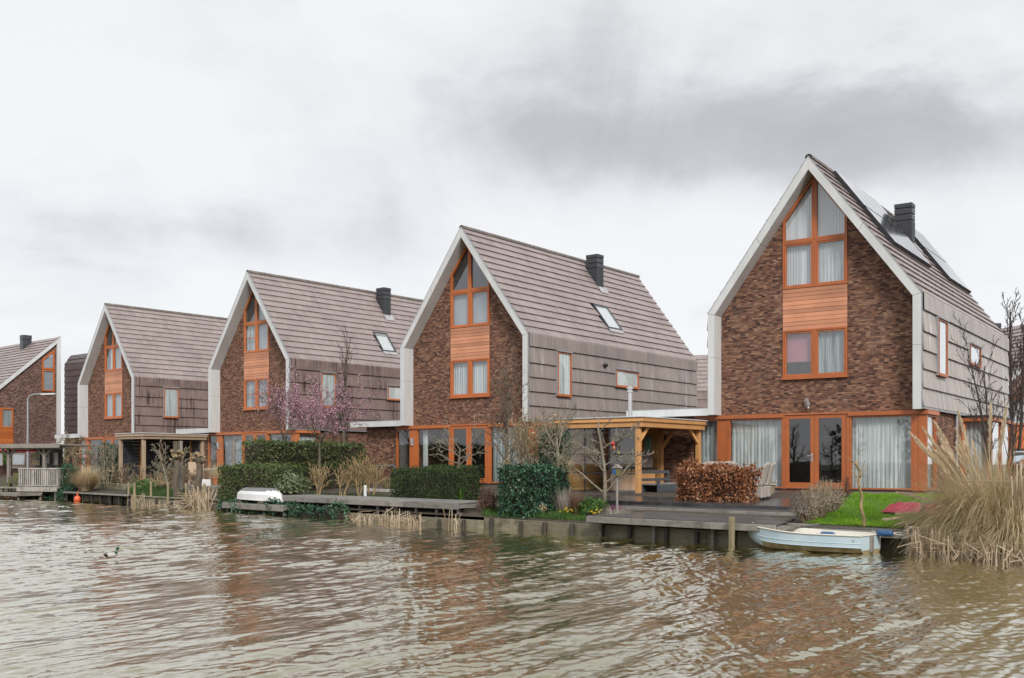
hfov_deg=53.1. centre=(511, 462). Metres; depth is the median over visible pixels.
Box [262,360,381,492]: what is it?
blossom tree
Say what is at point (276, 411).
blossom tree
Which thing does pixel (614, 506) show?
heather
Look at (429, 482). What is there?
yew hedge
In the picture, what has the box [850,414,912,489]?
window
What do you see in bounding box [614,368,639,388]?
window
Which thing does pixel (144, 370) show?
gable house
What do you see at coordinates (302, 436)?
window
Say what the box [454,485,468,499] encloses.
iris leaves
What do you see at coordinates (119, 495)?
jetty
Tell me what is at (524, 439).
twiggy shrub
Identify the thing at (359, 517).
reed clump
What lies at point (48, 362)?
window
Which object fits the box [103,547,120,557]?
duck
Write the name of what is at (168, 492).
stake
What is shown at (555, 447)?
fruit tree
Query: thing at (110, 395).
window
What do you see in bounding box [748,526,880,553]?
rowing boat
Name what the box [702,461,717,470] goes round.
wicker chair
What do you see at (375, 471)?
coppiced shrub
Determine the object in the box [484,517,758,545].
retaining wall
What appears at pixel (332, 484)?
clipped hedge
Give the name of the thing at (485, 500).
brown shrub
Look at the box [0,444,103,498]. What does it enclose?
veranda
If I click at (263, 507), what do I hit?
platform
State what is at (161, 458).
bare tree
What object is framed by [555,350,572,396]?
window
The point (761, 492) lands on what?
wicker chair
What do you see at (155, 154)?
sky
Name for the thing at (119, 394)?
window
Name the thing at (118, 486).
raised bed
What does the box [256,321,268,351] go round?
window
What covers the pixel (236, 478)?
clipped hedge
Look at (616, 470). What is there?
bird house
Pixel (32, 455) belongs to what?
window
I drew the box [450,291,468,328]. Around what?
window
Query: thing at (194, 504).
reed clump
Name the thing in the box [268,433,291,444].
window
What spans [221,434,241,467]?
window
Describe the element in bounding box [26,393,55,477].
street lamp
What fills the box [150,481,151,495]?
stake
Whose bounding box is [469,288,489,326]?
window
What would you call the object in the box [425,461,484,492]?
yew hedge
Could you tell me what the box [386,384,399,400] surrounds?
window
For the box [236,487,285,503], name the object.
upturned boat
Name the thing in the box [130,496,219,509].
retaining wall
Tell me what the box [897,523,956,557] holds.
reed clump
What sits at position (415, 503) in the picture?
deck
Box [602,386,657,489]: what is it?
outdoor oven
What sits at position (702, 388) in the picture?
tiled house
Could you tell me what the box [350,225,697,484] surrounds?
gable house
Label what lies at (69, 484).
ivy hedge
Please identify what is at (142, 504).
reed clump
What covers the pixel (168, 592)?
water
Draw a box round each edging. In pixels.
[367,489,394,491]
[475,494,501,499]
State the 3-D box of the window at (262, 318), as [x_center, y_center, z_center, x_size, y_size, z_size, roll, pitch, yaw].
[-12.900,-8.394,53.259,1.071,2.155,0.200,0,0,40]
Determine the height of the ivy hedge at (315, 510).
0.736 m
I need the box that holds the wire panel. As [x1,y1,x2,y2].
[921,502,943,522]
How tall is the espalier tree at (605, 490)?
2.927 m
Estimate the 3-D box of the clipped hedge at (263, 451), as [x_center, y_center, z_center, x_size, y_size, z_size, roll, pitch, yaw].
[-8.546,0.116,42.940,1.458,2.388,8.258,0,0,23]
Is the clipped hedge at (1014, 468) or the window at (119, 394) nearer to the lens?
the clipped hedge at (1014, 468)
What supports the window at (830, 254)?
in the gable house at (833, 325)
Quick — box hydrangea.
[537,504,546,511]
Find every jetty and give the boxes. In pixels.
[63,491,138,504]
[586,512,820,543]
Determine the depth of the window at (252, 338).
54.09 m
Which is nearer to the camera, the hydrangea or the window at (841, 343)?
the hydrangea
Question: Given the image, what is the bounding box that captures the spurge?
[130,478,155,491]
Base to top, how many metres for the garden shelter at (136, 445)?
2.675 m
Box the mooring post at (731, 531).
[729,517,734,546]
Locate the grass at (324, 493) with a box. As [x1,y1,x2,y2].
[306,491,390,496]
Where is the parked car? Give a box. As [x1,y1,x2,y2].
[1013,451,1023,463]
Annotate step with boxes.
[620,505,804,516]
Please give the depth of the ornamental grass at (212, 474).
47.13 m
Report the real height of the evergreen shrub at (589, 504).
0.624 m
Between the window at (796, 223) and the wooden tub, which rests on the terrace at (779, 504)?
the wooden tub
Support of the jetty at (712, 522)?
in the water
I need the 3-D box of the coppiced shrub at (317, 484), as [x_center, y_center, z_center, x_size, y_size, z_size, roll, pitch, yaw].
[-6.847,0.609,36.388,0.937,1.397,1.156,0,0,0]
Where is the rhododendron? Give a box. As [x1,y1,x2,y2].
[270,467,311,494]
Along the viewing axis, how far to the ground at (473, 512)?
31.33 m
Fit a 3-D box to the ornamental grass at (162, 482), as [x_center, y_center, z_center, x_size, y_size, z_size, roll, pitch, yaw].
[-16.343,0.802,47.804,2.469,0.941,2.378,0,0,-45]
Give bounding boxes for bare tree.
[150,434,192,488]
[479,353,527,471]
[1001,287,1023,450]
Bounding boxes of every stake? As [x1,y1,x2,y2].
[127,482,129,503]
[133,482,135,504]
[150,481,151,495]
[167,482,168,503]
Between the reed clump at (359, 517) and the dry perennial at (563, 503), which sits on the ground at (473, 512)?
the dry perennial at (563, 503)
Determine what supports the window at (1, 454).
in the veranda
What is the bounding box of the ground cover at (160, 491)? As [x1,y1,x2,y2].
[126,483,184,497]
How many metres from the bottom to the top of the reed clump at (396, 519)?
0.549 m
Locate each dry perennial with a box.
[550,486,583,510]
[566,489,586,515]
[596,505,634,514]
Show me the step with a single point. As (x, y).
(721, 510)
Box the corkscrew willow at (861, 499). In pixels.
[848,453,867,526]
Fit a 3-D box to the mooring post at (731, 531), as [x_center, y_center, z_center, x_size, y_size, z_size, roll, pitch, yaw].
[4.582,1.890,21.375,0.100,1.520,0.100,0,0,-45]
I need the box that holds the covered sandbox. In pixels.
[881,502,942,513]
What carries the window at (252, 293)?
in the gable house at (276, 327)
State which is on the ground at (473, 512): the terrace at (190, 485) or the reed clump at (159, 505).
the terrace at (190, 485)
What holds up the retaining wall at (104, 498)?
in the water
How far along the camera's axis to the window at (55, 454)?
52.77 m
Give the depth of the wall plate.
36.25 m
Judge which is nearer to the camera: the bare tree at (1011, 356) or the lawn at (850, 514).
the lawn at (850, 514)
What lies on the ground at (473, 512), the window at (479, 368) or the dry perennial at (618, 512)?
the dry perennial at (618, 512)
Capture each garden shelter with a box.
[114,432,208,483]
[549,416,707,492]
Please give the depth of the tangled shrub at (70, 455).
55.88 m
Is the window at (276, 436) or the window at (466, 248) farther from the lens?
the window at (276, 436)
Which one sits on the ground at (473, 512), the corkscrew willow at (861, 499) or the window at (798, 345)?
the corkscrew willow at (861, 499)
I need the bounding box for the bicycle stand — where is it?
[375,465,396,488]
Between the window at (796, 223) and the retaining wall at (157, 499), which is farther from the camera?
the retaining wall at (157, 499)
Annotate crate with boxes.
[202,479,210,485]
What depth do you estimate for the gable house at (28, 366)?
78.84 m
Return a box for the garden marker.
[364,485,366,495]
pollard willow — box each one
[169,441,183,496]
[191,451,205,495]
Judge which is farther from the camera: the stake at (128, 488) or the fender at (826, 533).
the stake at (128, 488)
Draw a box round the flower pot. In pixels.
[211,478,217,484]
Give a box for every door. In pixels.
[244,433,254,460]
[255,432,266,439]
[451,426,468,465]
[469,425,486,482]
[785,415,813,488]
[814,414,845,488]
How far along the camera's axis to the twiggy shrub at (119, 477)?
48.28 m
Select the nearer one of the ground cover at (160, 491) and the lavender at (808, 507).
the lavender at (808, 507)
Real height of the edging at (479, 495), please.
0.180 m
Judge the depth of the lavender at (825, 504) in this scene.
23.03 m
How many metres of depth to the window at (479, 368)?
43.40 m
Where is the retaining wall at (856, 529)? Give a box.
[801,525,930,552]
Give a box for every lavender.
[789,485,824,522]
[799,484,846,517]
[808,474,857,511]
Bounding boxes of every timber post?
[179,441,182,492]
[232,439,234,464]
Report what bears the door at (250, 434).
in the gable house at (276, 327)
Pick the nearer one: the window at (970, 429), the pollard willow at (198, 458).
the window at (970, 429)
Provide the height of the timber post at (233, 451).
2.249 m
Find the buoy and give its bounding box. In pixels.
[74,490,80,501]
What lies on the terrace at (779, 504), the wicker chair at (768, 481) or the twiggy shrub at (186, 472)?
the wicker chair at (768, 481)
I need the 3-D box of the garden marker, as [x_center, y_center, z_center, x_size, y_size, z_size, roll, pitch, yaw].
[-4.941,1.052,34.529,0.103,0.597,0.102,0,0,23]
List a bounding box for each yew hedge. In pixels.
[388,464,481,499]
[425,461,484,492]
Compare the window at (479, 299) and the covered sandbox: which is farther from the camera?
the window at (479, 299)
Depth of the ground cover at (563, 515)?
26.45 m
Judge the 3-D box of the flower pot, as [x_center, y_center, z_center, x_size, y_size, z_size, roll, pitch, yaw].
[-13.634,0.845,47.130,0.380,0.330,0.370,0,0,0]
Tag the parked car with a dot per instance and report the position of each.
(1018, 455)
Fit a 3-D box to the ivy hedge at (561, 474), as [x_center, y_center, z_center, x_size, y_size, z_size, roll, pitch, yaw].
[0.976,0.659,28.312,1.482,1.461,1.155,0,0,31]
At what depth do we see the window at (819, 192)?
33.54 m
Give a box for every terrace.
[183,483,220,486]
[588,490,933,509]
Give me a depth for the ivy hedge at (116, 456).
52.48 m
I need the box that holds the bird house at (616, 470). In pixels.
[612,464,621,511]
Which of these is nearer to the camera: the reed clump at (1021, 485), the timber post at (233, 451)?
the reed clump at (1021, 485)
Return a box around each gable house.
[0,335,60,474]
[55,303,227,475]
[176,270,422,478]
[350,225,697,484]
[626,154,1014,491]
[996,323,1023,450]
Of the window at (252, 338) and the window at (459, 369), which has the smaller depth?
the window at (459, 369)
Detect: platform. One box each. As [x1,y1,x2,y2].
[0,490,42,498]
[222,502,296,514]
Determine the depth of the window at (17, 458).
53.63 m
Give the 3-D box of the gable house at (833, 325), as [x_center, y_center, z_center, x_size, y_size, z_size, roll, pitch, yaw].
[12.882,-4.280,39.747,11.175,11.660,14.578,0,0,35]
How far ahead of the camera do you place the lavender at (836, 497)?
23.91 m
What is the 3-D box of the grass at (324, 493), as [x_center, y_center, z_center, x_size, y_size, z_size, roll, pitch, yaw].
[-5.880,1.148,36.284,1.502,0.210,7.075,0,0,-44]
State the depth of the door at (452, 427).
43.69 m
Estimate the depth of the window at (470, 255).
43.47 m
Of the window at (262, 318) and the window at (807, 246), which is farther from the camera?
the window at (262, 318)
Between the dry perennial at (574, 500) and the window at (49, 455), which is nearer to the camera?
the dry perennial at (574, 500)
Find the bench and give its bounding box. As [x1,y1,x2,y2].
[642,470,678,492]
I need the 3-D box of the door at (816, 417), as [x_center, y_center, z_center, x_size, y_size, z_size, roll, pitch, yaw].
[10.326,-0.360,33.226,1.040,2.420,0.068,0,0,35]
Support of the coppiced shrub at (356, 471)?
on the ground at (473, 512)
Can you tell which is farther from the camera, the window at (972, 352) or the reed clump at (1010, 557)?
the window at (972, 352)
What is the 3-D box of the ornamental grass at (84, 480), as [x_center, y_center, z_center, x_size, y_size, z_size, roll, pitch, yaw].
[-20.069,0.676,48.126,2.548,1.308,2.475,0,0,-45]
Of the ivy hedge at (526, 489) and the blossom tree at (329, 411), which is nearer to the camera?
the ivy hedge at (526, 489)
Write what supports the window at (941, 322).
in the gable house at (833, 325)
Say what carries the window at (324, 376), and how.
in the gable house at (276, 327)
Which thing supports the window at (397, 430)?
in the gable house at (587, 334)
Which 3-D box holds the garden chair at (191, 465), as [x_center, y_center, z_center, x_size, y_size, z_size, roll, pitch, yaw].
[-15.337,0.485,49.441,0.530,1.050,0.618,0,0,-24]
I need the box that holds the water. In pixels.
[0,496,1023,677]
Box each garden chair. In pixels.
[2,473,18,491]
[188,462,195,483]
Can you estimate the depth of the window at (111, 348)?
65.01 m
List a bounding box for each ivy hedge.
[27,486,72,499]
[56,463,81,491]
[97,441,137,482]
[214,495,352,518]
[495,460,559,522]
[534,460,571,502]
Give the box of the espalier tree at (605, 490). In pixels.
[540,402,654,507]
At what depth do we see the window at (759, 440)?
34.80 m
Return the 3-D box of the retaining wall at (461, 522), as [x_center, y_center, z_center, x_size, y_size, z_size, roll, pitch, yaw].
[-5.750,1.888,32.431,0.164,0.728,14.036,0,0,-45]
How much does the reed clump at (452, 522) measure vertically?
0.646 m
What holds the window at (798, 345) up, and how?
in the gable house at (833, 325)
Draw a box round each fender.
[817,532,834,533]
[871,529,903,536]
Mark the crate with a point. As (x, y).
(206, 482)
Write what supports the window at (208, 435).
in the gable house at (276, 327)
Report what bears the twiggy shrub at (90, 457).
on the ground at (473, 512)
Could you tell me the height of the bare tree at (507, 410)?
4.656 m
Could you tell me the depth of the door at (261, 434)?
53.16 m
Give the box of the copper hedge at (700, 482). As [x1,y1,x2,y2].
[674,458,764,501]
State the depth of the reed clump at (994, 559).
17.92 m
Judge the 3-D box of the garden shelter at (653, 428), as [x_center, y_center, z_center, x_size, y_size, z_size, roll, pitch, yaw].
[3.975,-0.128,34.649,3.600,2.655,4.350,0,0,38]
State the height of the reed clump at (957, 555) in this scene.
0.706 m
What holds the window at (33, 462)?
in the veranda
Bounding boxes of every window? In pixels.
[0,453,2,465]
[1,408,12,427]
[12,453,24,464]
[30,453,39,458]
[30,459,39,465]
[42,350,54,369]
[42,369,54,391]
[47,453,50,463]
[53,452,58,465]
[79,440,85,467]
[105,323,112,347]
[105,347,112,371]
[105,393,115,417]
[113,346,121,370]
[113,392,121,417]
[163,387,179,417]
[208,435,217,476]
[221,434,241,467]
[244,291,255,323]
[244,323,255,353]
[244,379,255,408]
[256,299,266,322]
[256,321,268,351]
[256,377,268,408]
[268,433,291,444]
[299,433,318,441]
[320,371,335,407]
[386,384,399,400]
[396,429,410,467]
[417,428,447,467]
[450,246,469,292]
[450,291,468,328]
[450,359,468,396]
[469,251,489,289]
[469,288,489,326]
[469,358,489,395]
[490,426,526,482]
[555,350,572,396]
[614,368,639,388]
[701,419,718,462]
[729,418,782,487]
[783,176,813,243]
[783,240,813,289]
[783,329,813,377]
[814,177,847,239]
[814,236,847,286]
[814,326,847,376]
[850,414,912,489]
[928,414,936,489]
[935,316,949,377]
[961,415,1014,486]
[967,342,981,368]
[1008,401,1023,424]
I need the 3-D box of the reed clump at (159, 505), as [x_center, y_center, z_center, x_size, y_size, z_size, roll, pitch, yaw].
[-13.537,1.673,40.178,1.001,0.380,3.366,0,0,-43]
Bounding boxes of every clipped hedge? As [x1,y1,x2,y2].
[216,460,305,502]
[240,436,367,467]
[277,460,371,490]
[1007,459,1023,484]
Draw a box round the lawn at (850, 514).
[806,492,948,529]
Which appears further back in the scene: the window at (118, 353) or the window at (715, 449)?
the window at (118, 353)
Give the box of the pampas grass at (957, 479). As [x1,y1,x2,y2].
[874,403,1023,557]
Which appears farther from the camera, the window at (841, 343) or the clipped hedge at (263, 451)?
the clipped hedge at (263, 451)
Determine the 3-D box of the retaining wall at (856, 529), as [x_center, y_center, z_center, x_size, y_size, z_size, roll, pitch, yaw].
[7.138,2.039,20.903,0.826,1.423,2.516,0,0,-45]
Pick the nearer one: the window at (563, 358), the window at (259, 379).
the window at (563, 358)
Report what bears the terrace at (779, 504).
on the ground at (473, 512)
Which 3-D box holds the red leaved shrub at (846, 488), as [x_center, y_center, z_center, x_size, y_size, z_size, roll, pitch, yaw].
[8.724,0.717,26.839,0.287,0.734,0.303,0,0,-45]
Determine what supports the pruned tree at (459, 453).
on the ground at (473, 512)
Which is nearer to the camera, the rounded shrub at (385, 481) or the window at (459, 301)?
the rounded shrub at (385, 481)
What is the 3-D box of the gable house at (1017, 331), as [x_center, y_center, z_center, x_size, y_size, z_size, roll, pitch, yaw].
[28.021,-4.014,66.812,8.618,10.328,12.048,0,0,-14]
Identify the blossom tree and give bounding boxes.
[249,375,313,440]
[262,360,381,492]
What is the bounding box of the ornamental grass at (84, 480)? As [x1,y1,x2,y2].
[64,464,104,490]
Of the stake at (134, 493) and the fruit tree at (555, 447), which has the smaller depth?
the fruit tree at (555, 447)
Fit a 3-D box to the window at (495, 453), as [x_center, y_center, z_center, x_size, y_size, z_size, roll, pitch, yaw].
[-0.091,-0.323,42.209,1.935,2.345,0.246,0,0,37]
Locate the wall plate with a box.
[645,436,650,453]
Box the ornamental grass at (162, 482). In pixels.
[141,472,172,487]
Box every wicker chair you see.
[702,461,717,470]
[754,462,770,499]
[756,462,775,498]
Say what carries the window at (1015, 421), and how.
in the gable house at (1017, 331)
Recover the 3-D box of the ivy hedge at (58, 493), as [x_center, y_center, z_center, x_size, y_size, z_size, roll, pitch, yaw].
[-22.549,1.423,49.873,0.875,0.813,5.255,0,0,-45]
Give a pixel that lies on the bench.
(667, 486)
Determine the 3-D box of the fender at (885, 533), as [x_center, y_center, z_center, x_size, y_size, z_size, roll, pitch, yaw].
[7.266,1.365,19.889,0.629,0.140,0.239,0,0,30]
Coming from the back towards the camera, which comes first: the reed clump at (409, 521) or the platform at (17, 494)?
the platform at (17, 494)
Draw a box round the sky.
[0,0,1023,454]
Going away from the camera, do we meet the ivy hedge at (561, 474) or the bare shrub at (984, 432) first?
the bare shrub at (984, 432)
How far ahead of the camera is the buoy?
45.57 m
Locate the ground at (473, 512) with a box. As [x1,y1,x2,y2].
[0,466,1006,531]
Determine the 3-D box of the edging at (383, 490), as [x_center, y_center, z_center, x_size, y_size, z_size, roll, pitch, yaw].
[-4.713,1.040,37.849,0.120,0.140,2.100,0,0,-45]
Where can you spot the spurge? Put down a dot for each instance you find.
(147, 488)
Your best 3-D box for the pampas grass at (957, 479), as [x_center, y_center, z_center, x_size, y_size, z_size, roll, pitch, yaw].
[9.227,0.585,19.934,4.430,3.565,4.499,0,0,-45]
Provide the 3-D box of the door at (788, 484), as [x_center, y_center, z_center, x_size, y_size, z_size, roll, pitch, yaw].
[9.478,-0.360,33.781,0.965,2.420,0.136,0,0,35]
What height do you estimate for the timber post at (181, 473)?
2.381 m
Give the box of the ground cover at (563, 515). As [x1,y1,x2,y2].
[482,506,585,520]
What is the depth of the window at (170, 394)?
63.60 m
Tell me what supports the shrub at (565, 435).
on the ground at (473, 512)
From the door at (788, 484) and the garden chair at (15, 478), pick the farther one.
the garden chair at (15, 478)
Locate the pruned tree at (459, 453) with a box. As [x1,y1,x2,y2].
[429,417,489,472]
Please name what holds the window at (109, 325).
in the gable house at (144, 370)
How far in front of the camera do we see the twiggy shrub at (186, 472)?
46.49 m
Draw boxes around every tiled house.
[64,353,87,455]
[692,355,707,407]
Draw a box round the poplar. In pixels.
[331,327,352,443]
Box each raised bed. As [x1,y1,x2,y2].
[94,483,170,489]
[183,486,220,489]
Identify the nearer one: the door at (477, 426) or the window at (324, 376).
the door at (477, 426)
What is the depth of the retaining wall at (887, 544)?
20.40 m
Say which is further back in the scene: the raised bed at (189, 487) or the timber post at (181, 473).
the raised bed at (189, 487)
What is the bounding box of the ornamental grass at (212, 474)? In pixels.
[205,463,222,483]
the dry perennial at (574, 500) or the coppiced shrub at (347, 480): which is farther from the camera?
the coppiced shrub at (347, 480)
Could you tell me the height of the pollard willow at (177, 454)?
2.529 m
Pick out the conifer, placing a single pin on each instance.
(5, 458)
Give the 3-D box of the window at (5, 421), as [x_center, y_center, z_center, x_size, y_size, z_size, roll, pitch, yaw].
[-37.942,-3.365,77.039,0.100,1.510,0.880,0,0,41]
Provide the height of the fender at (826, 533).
0.140 m
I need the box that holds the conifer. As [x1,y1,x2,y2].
[0,449,11,467]
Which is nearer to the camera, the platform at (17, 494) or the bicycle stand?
the bicycle stand
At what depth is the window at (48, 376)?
79.40 m
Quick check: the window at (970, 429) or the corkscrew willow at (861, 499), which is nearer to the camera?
the corkscrew willow at (861, 499)
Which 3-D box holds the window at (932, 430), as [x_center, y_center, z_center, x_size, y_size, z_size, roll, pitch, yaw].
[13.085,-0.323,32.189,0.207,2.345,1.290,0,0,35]
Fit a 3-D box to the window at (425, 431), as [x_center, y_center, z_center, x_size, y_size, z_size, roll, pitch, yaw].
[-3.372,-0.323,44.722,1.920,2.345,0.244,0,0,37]
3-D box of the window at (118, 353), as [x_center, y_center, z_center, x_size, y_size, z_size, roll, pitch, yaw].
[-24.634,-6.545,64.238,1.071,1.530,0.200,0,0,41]
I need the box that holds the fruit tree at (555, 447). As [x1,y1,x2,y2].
[510,403,579,468]
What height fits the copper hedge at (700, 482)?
1.311 m
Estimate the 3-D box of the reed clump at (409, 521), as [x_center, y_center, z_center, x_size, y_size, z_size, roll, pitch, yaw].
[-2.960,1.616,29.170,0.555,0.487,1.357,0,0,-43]
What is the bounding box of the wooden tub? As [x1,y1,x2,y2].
[769,479,776,493]
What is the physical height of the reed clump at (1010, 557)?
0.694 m
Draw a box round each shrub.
[53,431,98,469]
[81,443,118,482]
[98,461,150,486]
[139,466,204,486]
[306,460,331,494]
[332,463,358,495]
[343,451,375,495]
[359,460,389,495]
[378,476,394,488]
[476,485,498,517]
[498,402,578,471]
[538,426,574,494]
[575,495,608,514]
[841,476,851,498]
[951,313,1023,486]
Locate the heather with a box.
[603,503,625,512]
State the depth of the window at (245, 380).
54.14 m
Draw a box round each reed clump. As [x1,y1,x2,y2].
[127,493,148,505]
[147,500,183,508]
[171,485,220,509]
[343,511,375,521]
[373,507,403,523]
[400,511,424,524]
[442,507,461,526]
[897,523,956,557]
[918,526,994,560]
[961,533,1019,565]
[967,461,1023,551]
[985,539,1023,564]
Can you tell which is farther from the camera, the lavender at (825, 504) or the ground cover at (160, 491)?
the ground cover at (160, 491)
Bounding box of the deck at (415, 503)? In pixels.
[279,494,498,518]
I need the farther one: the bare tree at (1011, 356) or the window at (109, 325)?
the window at (109, 325)
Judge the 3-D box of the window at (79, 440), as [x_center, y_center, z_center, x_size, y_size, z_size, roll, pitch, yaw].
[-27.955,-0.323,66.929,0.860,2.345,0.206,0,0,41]
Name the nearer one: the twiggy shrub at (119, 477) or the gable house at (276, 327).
the twiggy shrub at (119, 477)
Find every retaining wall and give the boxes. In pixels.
[69,495,125,502]
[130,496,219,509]
[250,510,483,527]
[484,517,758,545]
[801,525,930,552]
[880,538,1006,554]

